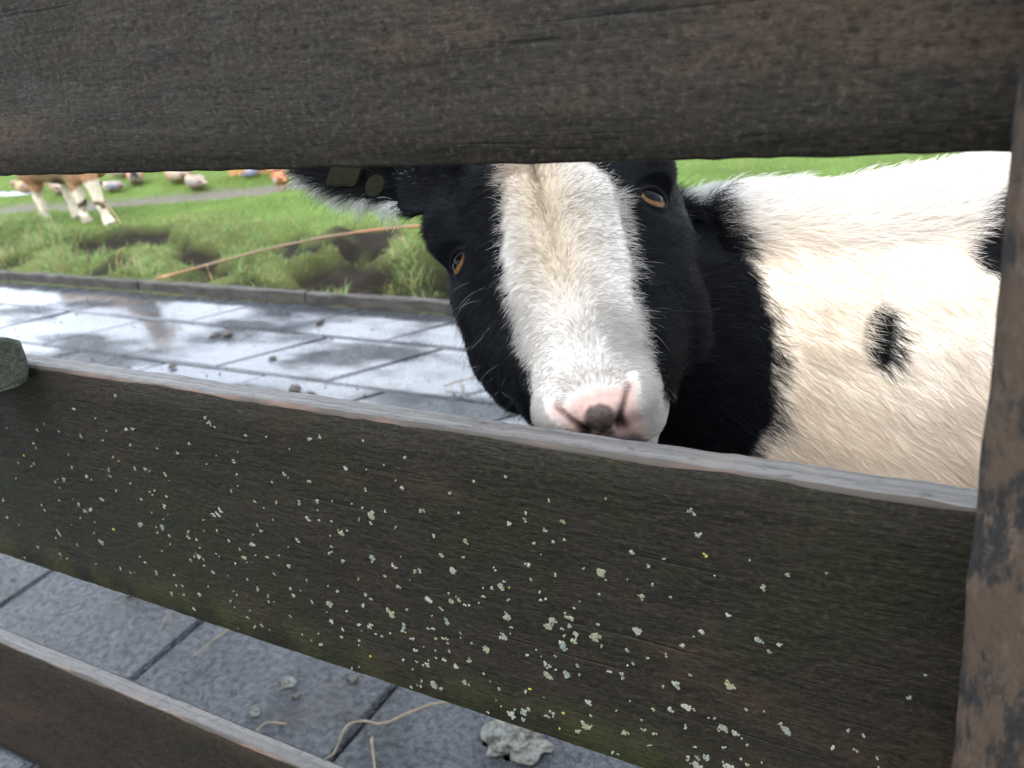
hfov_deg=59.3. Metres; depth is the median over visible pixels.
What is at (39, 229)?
reed stem
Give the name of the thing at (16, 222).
tall grass
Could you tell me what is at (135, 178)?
duck
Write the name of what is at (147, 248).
bank grass
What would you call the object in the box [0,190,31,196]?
puddle
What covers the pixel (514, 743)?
lump
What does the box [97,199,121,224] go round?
reed stem
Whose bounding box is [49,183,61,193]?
duck
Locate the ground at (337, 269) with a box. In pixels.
[0,152,978,315]
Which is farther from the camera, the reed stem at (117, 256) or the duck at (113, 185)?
the duck at (113, 185)
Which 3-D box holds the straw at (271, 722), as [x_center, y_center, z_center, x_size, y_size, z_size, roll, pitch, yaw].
[-0.333,0.467,1.227,0.049,0.014,0.003,-14,25,-12]
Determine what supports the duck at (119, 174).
on the ground at (337, 269)
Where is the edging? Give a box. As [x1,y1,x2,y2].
[0,270,452,314]
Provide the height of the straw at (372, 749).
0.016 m
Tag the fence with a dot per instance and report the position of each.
(642, 604)
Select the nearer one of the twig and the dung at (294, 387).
the twig
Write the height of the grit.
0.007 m
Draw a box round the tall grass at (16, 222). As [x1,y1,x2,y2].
[0,206,442,296]
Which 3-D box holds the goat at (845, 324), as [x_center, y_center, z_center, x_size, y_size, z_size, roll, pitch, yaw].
[0.439,0.152,0.636,1.096,0.868,0.336,-5,25,9]
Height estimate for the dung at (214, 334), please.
0.008 m
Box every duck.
[8,180,48,192]
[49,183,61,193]
[99,180,125,191]
[107,173,125,176]
[126,172,143,183]
[164,171,191,182]
[182,173,207,188]
[241,170,260,176]
[270,169,288,191]
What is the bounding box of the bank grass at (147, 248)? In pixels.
[0,206,443,297]
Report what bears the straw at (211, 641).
on the pavement
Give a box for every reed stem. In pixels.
[37,211,44,247]
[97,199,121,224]
[116,247,125,268]
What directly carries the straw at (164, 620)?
on the pavement
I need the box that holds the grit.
[0,286,500,762]
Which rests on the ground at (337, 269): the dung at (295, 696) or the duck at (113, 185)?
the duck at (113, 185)
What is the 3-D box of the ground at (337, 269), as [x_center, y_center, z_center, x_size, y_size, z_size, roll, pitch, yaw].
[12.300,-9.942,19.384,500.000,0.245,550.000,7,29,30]
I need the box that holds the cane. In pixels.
[156,225,420,279]
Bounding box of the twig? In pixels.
[325,701,448,758]
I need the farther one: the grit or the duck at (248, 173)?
the duck at (248, 173)
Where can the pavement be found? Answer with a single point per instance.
(390, 358)
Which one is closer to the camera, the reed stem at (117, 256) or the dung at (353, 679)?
the dung at (353, 679)
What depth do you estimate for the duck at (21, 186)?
5.60 m
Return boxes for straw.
[158,611,174,633]
[192,629,229,657]
[256,721,286,730]
[370,737,375,767]
[444,378,475,386]
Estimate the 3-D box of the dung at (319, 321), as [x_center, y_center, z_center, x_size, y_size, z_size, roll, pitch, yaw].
[-0.583,-0.190,2.716,0.025,0.009,0.031,6,29,28]
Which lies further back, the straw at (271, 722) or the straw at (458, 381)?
the straw at (458, 381)
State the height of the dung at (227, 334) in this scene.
0.013 m
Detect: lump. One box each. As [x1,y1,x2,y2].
[247,707,261,717]
[277,676,296,689]
[480,719,554,765]
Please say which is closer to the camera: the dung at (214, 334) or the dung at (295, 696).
the dung at (295, 696)
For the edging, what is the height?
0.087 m
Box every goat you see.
[16,173,116,225]
[259,152,1010,489]
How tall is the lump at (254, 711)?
0.005 m
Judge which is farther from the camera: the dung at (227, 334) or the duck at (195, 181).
the duck at (195, 181)
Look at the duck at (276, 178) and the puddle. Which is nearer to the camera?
the duck at (276, 178)
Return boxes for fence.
[0,0,1023,767]
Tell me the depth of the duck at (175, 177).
5.14 m
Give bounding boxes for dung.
[168,364,176,368]
[209,332,220,337]
[222,331,233,336]
[288,384,300,391]
[290,692,299,699]
[315,319,323,323]
[347,674,358,684]
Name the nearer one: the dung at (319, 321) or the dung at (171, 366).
the dung at (171, 366)
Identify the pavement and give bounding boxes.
[0,282,641,767]
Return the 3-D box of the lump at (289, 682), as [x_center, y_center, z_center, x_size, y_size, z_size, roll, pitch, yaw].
[-0.328,0.433,1.309,0.026,0.008,0.027,-17,26,-18]
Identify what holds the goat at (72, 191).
on the ground at (337, 269)
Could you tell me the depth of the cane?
3.31 m

